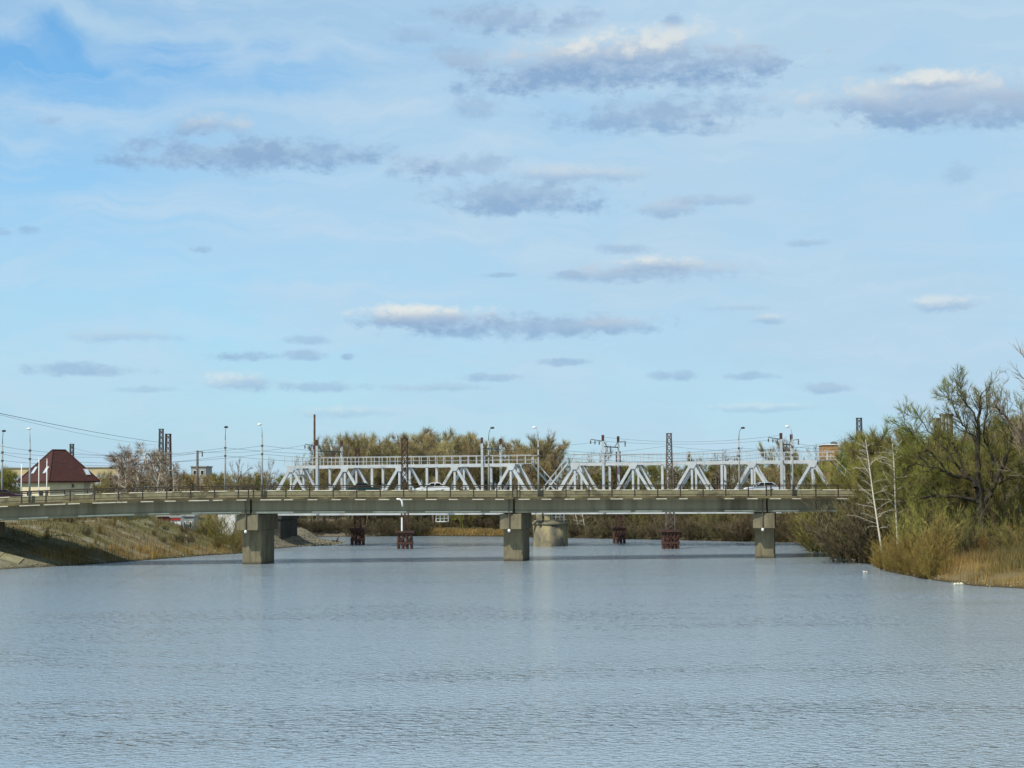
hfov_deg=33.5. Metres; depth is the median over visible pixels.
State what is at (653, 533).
bush
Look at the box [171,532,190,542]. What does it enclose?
bush
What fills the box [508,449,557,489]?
tree
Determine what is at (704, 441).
overhead wire
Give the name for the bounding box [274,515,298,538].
bridge abutment
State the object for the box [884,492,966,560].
bush
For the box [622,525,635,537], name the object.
bush
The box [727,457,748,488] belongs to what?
tree
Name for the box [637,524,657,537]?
bush
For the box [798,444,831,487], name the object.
tree
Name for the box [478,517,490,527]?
bush
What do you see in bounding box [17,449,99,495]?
house
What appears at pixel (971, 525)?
bush
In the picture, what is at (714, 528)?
bush
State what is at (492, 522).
bush
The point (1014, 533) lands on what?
bush
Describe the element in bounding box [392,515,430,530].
bush
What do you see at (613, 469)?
tree
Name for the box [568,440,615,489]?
tree
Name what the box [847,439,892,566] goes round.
birch tree
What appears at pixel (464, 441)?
tree
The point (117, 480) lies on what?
birch tree
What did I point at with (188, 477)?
tree
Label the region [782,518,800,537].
bush
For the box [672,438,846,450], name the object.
overhead wire
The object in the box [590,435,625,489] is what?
catenary portal
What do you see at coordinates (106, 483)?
tree
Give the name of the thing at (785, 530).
bush
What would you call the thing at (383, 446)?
tree
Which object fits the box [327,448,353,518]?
tree
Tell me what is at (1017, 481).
tree
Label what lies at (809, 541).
bush
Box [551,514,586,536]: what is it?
bush
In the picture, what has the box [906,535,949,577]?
bush
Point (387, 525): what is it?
bush
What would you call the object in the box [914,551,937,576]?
bush
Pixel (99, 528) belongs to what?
bush
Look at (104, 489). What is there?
tree
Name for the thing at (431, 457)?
tree
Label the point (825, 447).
building
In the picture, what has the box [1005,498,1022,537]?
bush
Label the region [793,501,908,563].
bush
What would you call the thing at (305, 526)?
bush
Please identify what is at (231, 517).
hut
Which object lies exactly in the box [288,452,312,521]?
tree
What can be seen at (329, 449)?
tree
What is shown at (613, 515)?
bush
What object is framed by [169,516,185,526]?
kiosk
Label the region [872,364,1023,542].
willow tree
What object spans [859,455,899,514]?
tree
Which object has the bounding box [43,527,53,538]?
bush
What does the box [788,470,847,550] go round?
bush
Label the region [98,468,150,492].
tree
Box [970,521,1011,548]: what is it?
bush
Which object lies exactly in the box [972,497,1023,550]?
bush
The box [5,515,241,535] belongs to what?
grass
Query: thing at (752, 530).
bush
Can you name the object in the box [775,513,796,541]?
bush
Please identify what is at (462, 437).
tree
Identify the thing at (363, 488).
car
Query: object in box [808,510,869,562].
bush
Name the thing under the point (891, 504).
tree
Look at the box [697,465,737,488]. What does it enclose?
tree
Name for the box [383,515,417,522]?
bush
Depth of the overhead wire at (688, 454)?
214.33 m
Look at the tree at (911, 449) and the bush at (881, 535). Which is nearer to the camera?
the bush at (881, 535)
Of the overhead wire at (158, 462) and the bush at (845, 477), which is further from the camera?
the bush at (845, 477)
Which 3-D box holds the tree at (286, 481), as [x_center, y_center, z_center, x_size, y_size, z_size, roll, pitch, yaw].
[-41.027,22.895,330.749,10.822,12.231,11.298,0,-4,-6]
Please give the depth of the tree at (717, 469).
321.12 m
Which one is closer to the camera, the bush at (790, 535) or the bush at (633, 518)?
the bush at (790, 535)
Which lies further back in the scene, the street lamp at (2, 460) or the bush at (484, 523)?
the bush at (484, 523)
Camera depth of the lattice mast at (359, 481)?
280.32 m
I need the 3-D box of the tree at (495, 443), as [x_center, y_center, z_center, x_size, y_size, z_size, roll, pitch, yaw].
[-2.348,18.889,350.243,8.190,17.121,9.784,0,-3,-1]
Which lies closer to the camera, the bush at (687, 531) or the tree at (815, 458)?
the bush at (687, 531)
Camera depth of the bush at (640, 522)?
298.94 m
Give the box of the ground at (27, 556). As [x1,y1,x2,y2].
[0,487,1023,588]
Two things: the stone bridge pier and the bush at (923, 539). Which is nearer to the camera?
the bush at (923, 539)
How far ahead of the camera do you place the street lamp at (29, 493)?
206.90 m
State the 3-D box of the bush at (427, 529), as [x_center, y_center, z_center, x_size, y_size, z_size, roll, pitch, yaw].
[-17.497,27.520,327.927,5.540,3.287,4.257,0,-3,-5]
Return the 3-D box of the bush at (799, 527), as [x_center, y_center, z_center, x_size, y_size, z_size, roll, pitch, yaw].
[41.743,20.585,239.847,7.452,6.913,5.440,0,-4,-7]
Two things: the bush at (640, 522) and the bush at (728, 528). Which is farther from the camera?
the bush at (640, 522)
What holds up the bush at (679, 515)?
on the ground at (27, 556)
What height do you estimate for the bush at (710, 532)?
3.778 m
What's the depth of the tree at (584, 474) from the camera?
383.46 m
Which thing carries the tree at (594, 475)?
on the ground at (27, 556)
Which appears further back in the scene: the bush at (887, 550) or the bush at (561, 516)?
the bush at (561, 516)
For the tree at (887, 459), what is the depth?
235.50 m
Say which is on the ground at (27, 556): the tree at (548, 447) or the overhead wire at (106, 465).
the tree at (548, 447)
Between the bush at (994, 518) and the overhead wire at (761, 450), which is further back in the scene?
the overhead wire at (761, 450)
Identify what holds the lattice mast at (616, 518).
on the pile trestle at (618, 535)
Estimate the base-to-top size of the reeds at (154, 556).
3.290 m
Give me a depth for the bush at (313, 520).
329.11 m
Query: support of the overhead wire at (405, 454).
attached to the street lamp at (259, 424)
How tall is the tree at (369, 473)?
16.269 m
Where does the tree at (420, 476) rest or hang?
on the ground at (27, 556)
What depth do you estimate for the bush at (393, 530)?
327.00 m
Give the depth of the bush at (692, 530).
286.99 m
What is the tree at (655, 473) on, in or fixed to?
on the ground at (27, 556)
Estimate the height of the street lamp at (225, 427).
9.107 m
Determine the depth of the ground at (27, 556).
228.46 m
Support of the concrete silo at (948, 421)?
on the ground at (27, 556)
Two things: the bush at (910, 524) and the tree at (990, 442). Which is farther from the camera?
the tree at (990, 442)
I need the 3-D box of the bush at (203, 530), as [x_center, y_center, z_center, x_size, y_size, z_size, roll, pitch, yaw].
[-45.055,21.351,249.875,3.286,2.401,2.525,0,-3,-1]
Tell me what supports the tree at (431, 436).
on the ground at (27, 556)
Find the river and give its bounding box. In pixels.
[0,536,1023,767]
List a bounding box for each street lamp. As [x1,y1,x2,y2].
[1,430,5,489]
[27,428,30,502]
[224,426,227,490]
[257,423,262,490]
[488,427,493,489]
[532,426,539,495]
[738,427,744,488]
[785,425,793,495]
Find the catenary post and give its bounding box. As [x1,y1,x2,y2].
[196,450,202,490]
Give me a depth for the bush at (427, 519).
331.69 m
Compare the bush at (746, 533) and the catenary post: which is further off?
the catenary post
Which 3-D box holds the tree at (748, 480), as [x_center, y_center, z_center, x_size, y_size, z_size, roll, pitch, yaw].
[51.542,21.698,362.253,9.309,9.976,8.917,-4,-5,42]
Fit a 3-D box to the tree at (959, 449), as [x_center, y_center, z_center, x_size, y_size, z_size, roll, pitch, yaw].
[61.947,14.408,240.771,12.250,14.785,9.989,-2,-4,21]
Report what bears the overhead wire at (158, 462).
attached to the street lamp at (259, 424)
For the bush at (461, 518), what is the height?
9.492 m
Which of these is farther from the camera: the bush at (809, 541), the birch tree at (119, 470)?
the birch tree at (119, 470)
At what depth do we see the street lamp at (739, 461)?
224.00 m
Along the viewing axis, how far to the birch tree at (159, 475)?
276.86 m
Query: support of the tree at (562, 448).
on the ground at (27, 556)
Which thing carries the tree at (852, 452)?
on the ground at (27, 556)
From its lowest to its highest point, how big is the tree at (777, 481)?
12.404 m
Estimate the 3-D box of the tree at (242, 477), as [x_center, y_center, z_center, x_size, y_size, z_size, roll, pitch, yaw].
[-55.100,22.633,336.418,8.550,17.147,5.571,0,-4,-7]
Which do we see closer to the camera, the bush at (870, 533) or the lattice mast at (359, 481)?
the bush at (870, 533)
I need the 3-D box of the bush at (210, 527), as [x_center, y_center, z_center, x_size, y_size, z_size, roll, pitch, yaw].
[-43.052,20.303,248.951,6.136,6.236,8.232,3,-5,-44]
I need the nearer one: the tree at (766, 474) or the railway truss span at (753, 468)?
the railway truss span at (753, 468)
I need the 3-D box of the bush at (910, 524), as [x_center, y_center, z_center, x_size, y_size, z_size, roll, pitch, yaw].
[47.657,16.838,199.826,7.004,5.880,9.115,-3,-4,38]
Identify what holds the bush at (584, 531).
on the ground at (27, 556)
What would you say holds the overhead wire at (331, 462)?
hanging from the street lamp at (225, 427)
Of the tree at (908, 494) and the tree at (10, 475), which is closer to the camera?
the tree at (908, 494)
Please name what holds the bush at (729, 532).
on the ground at (27, 556)
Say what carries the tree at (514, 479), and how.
on the ground at (27, 556)
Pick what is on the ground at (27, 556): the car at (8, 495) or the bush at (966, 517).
the bush at (966, 517)
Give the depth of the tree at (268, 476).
407.39 m
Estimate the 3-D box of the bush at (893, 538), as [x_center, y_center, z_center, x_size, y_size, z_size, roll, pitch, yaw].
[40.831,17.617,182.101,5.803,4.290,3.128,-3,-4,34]
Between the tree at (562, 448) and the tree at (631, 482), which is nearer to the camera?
the tree at (631, 482)
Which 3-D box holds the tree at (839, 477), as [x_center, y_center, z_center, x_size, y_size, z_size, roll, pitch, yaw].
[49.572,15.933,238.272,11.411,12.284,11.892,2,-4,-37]
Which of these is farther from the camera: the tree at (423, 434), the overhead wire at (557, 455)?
the tree at (423, 434)
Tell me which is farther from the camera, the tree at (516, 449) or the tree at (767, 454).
the tree at (516, 449)
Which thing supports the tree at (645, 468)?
on the ground at (27, 556)
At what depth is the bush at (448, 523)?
329.75 m
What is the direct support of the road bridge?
on the ground at (27, 556)
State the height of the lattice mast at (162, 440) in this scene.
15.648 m
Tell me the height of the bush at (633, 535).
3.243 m
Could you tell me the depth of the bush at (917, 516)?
184.69 m
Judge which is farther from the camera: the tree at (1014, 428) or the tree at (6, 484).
the tree at (6, 484)
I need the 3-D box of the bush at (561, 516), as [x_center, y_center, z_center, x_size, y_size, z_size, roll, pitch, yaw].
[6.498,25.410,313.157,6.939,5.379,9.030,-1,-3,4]
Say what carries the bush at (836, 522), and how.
on the ground at (27, 556)
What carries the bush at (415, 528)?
on the ground at (27, 556)
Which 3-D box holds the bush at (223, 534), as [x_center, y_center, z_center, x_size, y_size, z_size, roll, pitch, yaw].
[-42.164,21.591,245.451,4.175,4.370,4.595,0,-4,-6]
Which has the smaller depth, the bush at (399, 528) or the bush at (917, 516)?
the bush at (917, 516)
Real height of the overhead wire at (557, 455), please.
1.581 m
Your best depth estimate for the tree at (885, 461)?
207.88 m
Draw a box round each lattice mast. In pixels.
[69,444,73,455]
[158,429,163,488]
[164,434,171,491]
[354,449,360,527]
[401,438,412,530]
[615,452,622,525]
[665,433,677,529]
[856,418,862,433]
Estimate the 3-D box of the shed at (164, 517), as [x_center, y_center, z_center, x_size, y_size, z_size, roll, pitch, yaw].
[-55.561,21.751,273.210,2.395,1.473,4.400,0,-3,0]
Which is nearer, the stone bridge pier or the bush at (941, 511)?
the bush at (941, 511)
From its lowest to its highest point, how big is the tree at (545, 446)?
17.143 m
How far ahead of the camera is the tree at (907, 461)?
205.27 m
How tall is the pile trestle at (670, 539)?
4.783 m
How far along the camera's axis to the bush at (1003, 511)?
197.20 m
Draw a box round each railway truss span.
[276,455,558,515]
[541,451,846,513]
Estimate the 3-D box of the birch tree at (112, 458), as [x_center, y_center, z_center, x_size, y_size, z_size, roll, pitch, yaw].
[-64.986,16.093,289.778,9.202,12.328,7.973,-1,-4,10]
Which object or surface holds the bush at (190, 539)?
on the ground at (27, 556)
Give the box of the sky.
[0,0,1023,490]
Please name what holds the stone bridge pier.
in the river
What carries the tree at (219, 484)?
on the ground at (27, 556)
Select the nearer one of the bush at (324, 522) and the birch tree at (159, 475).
the birch tree at (159, 475)
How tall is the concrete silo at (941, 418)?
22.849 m
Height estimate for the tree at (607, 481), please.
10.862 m
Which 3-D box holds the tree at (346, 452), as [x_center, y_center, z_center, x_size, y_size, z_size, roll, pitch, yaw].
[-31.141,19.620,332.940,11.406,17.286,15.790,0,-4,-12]
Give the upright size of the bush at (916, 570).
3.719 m
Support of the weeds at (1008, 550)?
on the ground at (27, 556)
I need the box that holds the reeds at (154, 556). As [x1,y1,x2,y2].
[20,531,242,564]
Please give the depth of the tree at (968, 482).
200.68 m
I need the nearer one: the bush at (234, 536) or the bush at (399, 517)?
the bush at (234, 536)
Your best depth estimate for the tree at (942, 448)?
247.04 m
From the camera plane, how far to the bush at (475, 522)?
326.92 m
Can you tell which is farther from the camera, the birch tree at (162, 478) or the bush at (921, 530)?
the birch tree at (162, 478)
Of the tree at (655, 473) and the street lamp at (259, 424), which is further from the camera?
the tree at (655, 473)
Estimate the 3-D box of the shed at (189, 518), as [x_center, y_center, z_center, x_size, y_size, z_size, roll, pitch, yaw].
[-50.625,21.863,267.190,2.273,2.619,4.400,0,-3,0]
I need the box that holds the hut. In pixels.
[218,514,238,535]
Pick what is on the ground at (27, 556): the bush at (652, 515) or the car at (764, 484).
the bush at (652, 515)
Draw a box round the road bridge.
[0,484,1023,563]
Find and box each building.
[8,467,129,493]
[190,466,212,485]
[818,444,838,479]
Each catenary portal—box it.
[304,440,348,513]
[481,437,507,513]
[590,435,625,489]
[768,433,798,488]
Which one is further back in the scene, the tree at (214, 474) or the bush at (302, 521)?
the tree at (214, 474)
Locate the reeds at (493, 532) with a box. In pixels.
[416,527,503,535]
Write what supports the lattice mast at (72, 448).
on the ground at (27, 556)
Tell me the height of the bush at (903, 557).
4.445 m
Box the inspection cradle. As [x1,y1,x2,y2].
[436,515,448,521]
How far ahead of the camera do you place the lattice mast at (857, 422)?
309.70 m
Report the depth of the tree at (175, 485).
332.50 m
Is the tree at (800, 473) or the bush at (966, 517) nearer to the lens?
the bush at (966, 517)
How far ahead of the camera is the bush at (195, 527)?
251.41 m
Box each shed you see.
[156,515,175,520]
[180,514,199,529]
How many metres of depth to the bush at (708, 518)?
291.27 m
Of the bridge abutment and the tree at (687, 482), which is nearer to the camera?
the bridge abutment
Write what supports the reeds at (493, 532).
on the river
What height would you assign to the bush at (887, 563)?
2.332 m
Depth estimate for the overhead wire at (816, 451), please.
225.07 m
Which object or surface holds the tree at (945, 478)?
on the ground at (27, 556)
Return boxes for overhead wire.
[0,413,160,442]
[2,415,151,444]
[3,448,220,456]
[10,456,220,465]
[31,446,256,455]
[35,454,258,462]
[231,448,487,454]
[231,456,485,462]
[266,454,531,461]
[269,446,533,454]
[323,444,473,448]
[408,446,663,455]
[490,448,736,454]
[491,456,733,462]
[542,447,787,454]
[544,455,786,461]
[607,435,777,441]
[614,451,778,458]
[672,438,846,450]
[743,444,983,451]
[799,442,998,450]
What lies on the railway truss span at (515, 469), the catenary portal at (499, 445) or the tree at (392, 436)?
the catenary portal at (499, 445)
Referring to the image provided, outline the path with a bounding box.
[0,551,23,563]
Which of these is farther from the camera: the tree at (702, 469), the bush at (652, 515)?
the tree at (702, 469)
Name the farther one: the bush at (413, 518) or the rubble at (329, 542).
the bush at (413, 518)
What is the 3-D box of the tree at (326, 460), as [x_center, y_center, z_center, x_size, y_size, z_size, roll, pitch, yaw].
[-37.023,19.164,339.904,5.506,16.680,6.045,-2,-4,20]
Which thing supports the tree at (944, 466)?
on the ground at (27, 556)
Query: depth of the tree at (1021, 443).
220.28 m
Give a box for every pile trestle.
[349,528,365,544]
[395,530,414,548]
[611,526,626,542]
[660,529,680,548]
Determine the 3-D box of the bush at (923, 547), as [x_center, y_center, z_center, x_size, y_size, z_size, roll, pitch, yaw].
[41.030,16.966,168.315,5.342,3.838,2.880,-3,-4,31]
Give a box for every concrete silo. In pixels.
[933,417,939,432]
[939,413,945,432]
[946,413,952,434]
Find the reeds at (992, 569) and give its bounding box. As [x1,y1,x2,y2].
[858,543,1023,585]
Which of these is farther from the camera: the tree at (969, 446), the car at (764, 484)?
the tree at (969, 446)
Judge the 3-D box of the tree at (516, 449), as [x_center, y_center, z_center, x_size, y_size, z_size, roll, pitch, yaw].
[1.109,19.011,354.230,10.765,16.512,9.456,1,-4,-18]
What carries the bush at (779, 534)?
on the ground at (27, 556)
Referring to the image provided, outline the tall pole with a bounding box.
[313,414,315,518]
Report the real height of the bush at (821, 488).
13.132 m
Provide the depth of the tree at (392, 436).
343.56 m
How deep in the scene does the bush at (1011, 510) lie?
195.99 m
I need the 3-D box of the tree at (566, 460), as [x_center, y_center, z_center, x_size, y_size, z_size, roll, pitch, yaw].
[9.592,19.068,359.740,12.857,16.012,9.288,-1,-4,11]
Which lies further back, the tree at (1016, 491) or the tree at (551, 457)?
the tree at (551, 457)
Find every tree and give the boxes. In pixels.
[0,466,20,490]
[0,467,23,503]
[0,470,20,490]
[90,470,111,493]
[91,473,114,493]
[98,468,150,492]
[103,443,156,491]
[105,457,130,492]
[109,449,144,492]
[124,440,160,490]
[136,450,173,491]
[139,451,170,491]
[143,446,180,491]
[149,476,185,491]
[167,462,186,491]
[177,469,210,490]
[187,474,219,490]
[201,471,233,490]
[208,471,229,490]
[215,459,254,490]
[223,472,252,514]
[233,471,264,490]
[234,472,275,490]
[254,456,279,489]
[263,470,274,489]
[268,476,287,489]
[277,472,313,518]
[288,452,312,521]
[303,456,337,520]
[306,444,336,486]
[310,435,348,521]
[312,431,374,516]
[315,441,335,520]
[326,442,379,518]
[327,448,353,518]
[336,430,377,517]
[347,449,396,524]
[349,432,381,474]
[359,434,385,523]
[361,447,404,524]
[363,438,434,515]
[369,443,419,488]
[379,433,415,516]
[382,432,417,484]
[393,432,420,489]
[397,426,448,517]
[399,437,434,519]
[405,429,445,482]
[408,426,461,475]
[409,441,461,525]
[421,426,462,480]
[425,440,464,525]
[433,432,478,488]
[438,440,494,522]
[444,449,493,489]
[447,430,477,482]
[452,438,486,480]
[456,452,494,489]
[459,439,504,489]
[477,450,515,489]
[487,436,506,489]
[493,435,525,486]
[495,446,537,489]
[504,439,529,486]
[506,438,544,489]
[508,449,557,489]
[515,445,559,489]
[524,433,557,487]
[524,437,572,488]
[528,427,561,489]
[530,449,571,489]
[540,438,586,489]
[545,436,559,489]
[556,460,601,489]
[560,472,595,489]
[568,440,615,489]
[577,466,612,489]
[589,466,635,489]
[591,460,635,489]
[611,466,648,489]
[628,460,660,489]
[636,465,674,488]
[655,466,683,488]
[658,465,690,488]
[660,465,699,488]
[687,453,713,488]
[690,465,734,488]
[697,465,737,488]
[701,451,736,488]
[714,448,743,488]
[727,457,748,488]
[741,464,770,488]
[750,465,776,484]
[756,441,779,483]
[758,464,797,487]
[771,449,798,488]
[772,439,799,488]
[773,439,808,488]
[786,458,847,488]
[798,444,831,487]
[817,447,851,488]
[827,428,878,484]
[831,456,888,527]
[831,457,892,489]
[833,432,873,475]
[834,429,897,466]
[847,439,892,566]
[847,448,907,507]
[848,423,897,470]
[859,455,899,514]
[860,468,909,529]
[864,469,909,522]
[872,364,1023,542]
[872,451,900,473]
[873,444,927,496]
[875,439,907,545]
[888,423,924,458]
[890,462,933,520]
[894,470,922,514]
[897,439,928,473]
[898,446,964,503]
[904,457,961,525]
[907,427,970,461]
[911,461,967,526]
[920,429,946,467]
[921,458,965,502]
[922,459,976,516]
[924,436,974,484]
[925,432,971,452]
[949,466,1004,514]
[951,437,1002,488]
[959,422,1017,467]
[961,437,1023,519]
[964,419,998,444]
[966,452,1014,514]
[969,412,1019,454]
[992,339,1023,476]
[993,413,1021,446]
[993,442,1023,538]
[996,415,1023,487]
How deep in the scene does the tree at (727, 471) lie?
338.75 m
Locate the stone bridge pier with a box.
[532,514,568,546]
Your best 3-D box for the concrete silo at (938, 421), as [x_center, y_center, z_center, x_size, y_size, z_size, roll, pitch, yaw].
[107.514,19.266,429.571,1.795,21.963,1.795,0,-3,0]
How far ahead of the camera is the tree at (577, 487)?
335.76 m
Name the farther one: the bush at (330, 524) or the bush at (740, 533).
the bush at (330, 524)
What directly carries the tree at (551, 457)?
on the ground at (27, 556)
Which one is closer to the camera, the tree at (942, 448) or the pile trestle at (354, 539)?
the tree at (942, 448)
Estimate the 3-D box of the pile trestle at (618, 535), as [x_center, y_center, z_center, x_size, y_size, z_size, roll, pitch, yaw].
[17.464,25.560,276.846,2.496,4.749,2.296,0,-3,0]
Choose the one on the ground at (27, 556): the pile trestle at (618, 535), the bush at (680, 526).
the bush at (680, 526)
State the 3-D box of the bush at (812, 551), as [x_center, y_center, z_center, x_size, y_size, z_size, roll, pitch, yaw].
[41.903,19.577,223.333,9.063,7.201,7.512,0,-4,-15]
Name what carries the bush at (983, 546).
on the ground at (27, 556)
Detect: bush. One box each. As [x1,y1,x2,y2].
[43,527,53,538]
[78,525,92,535]
[96,523,104,533]
[108,516,117,525]
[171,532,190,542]
[178,524,190,532]
[181,533,198,542]
[189,520,204,534]
[193,514,237,539]
[197,523,214,535]
[201,514,235,536]
[207,520,232,548]
[211,514,242,549]
[297,516,315,527]
[297,520,311,528]
[299,515,320,530]
[309,520,322,531]
[310,517,328,532]
[314,520,335,532]
[317,518,339,532]
[327,522,341,532]
[328,518,353,531]
[336,516,359,536]
[339,515,363,530]
[358,516,386,535]
[359,515,385,524]
[371,521,389,534]
[378,515,409,534]
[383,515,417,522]
[388,522,400,535]
[390,519,418,535]
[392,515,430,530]
[409,519,429,534]
[413,520,434,534]
[418,515,437,526]
[437,515,459,526]
[442,517,454,525]
[455,479,487,527]
[464,515,480,527]
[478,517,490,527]
[484,517,499,528]
[490,515,499,526]
[529,515,542,535]
[534,514,563,519]
[550,514,572,521]
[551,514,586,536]
[566,517,590,535]
[575,514,607,525]
[576,526,593,536]
[579,525,599,537]
[581,515,614,538]
[592,514,620,526]
[600,514,626,536]
[601,514,637,534]
[607,514,643,537]
[611,514,647,523]
[619,514,653,527]
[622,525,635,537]
[626,524,644,538]
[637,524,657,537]
[644,514,672,528]
[644,515,671,539]
[647,514,679,539]
[659,514,682,532]
[667,515,692,538]
[675,514,699,525]
[675,514,714,539]
[679,516,714,539]
[687,515,718,539]
[695,514,722,526]
[704,518,724,537]
[708,513,738,527]
[708,519,729,540]
[710,514,740,526]
[712,527,735,540]
[715,513,753,540]
[716,515,748,538]
[722,513,751,523]
[731,520,749,540]
[736,513,754,539]
[744,517,778,536]
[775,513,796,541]
[775,524,783,541]
[776,472,840,536]
[778,456,862,549]
[780,521,795,539]
[780,527,801,542]
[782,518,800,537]
[786,465,840,548]
[786,518,819,550]
[787,484,824,552]
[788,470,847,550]
[793,494,932,562]
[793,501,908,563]
[799,514,830,554]
[804,499,904,561]
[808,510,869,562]
[817,443,895,489]
[825,512,871,557]
[834,490,929,547]
[840,494,905,543]
[864,539,887,566]
[866,492,934,555]
[866,530,909,560]
[869,533,896,568]
[877,535,900,570]
[880,553,890,569]
[881,553,892,570]
[882,477,947,543]
[883,527,912,573]
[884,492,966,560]
[884,510,933,536]
[887,539,914,574]
[897,533,920,574]
[901,490,973,536]
[902,541,935,578]
[903,538,951,572]
[905,534,915,556]
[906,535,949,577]
[909,510,955,562]
[912,531,952,569]
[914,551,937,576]
[915,527,945,563]
[916,542,955,578]
[933,494,992,554]
[933,501,999,535]
[934,512,987,539]
[944,509,990,547]
[948,519,972,549]
[953,499,1009,540]
[954,525,985,554]
[963,482,1023,538]
[966,479,1023,534]
[969,499,1011,529]
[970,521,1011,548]
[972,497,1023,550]
[973,529,988,552]
[976,521,1023,549]
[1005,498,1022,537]
[1008,521,1023,544]
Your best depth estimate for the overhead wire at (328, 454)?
219.33 m
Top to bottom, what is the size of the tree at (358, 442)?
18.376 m
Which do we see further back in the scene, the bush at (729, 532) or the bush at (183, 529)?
the bush at (729, 532)
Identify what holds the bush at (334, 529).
on the ground at (27, 556)
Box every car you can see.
[0,490,24,496]
[347,483,379,489]
[415,483,449,489]
[744,482,778,489]
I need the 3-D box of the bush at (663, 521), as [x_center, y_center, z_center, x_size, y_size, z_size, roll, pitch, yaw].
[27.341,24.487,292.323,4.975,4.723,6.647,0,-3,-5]
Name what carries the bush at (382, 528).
on the ground at (27, 556)
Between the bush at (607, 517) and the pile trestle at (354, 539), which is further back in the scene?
the bush at (607, 517)
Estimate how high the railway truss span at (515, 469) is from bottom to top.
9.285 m
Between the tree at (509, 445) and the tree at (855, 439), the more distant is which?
the tree at (509, 445)
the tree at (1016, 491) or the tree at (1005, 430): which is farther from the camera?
the tree at (1005, 430)
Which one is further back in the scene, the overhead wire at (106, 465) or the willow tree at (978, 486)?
the overhead wire at (106, 465)
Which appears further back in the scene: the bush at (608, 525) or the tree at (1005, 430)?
the bush at (608, 525)
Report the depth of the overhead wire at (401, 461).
210.63 m
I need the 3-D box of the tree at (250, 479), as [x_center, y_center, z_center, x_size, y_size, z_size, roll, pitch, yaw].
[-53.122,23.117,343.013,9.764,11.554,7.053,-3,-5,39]
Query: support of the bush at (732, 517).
on the ground at (27, 556)
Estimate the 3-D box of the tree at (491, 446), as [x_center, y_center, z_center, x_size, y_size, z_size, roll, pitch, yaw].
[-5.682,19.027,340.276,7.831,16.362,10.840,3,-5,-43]
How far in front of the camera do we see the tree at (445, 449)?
335.63 m
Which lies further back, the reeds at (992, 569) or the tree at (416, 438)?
the tree at (416, 438)
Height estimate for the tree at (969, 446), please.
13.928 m
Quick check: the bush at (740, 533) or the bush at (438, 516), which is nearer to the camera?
the bush at (740, 533)
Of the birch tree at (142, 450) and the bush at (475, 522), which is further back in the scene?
the bush at (475, 522)
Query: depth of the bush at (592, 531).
304.77 m
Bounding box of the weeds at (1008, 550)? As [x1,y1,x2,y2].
[937,537,1023,571]
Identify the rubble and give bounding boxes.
[7,549,239,567]
[213,529,346,546]
[849,556,1018,586]
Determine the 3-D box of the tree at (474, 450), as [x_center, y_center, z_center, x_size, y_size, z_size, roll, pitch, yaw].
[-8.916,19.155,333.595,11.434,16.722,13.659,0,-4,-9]
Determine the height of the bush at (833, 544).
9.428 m
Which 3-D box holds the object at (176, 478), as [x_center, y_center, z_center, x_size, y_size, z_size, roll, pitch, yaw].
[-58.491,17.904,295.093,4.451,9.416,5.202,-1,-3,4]
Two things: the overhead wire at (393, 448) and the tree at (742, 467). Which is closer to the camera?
the overhead wire at (393, 448)
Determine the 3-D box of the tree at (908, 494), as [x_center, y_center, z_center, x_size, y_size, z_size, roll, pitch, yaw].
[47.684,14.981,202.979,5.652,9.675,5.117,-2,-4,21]
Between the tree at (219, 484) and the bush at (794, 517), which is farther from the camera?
the tree at (219, 484)
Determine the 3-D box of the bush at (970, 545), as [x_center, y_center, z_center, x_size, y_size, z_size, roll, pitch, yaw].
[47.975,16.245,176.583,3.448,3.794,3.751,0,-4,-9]
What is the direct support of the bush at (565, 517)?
on the ground at (27, 556)
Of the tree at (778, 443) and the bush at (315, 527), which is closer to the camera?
the bush at (315, 527)
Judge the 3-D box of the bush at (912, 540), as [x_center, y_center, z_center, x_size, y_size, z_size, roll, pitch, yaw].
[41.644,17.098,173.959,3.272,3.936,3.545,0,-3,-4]
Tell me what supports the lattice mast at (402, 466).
on the pile trestle at (407, 543)
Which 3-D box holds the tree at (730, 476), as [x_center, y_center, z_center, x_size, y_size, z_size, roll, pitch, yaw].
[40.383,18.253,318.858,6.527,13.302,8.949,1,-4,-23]
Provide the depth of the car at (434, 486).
213.14 m
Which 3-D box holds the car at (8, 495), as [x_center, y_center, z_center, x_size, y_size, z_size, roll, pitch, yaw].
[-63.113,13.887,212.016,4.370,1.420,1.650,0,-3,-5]
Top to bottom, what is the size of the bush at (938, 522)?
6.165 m
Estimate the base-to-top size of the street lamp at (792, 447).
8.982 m
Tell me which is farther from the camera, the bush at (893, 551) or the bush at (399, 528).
the bush at (399, 528)
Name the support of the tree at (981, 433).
on the ground at (27, 556)
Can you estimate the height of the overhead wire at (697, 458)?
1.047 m
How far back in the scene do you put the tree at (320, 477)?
332.54 m
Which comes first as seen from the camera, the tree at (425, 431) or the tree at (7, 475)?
the tree at (7, 475)
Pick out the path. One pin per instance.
(15, 559)
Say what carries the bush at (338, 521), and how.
on the ground at (27, 556)
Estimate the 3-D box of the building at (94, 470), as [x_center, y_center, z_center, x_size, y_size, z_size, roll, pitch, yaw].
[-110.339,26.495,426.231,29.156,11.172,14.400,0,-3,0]
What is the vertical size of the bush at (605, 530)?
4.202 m
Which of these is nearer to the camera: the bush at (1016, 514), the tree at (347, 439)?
the bush at (1016, 514)
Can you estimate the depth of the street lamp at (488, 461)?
221.02 m
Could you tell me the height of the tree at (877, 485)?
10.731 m

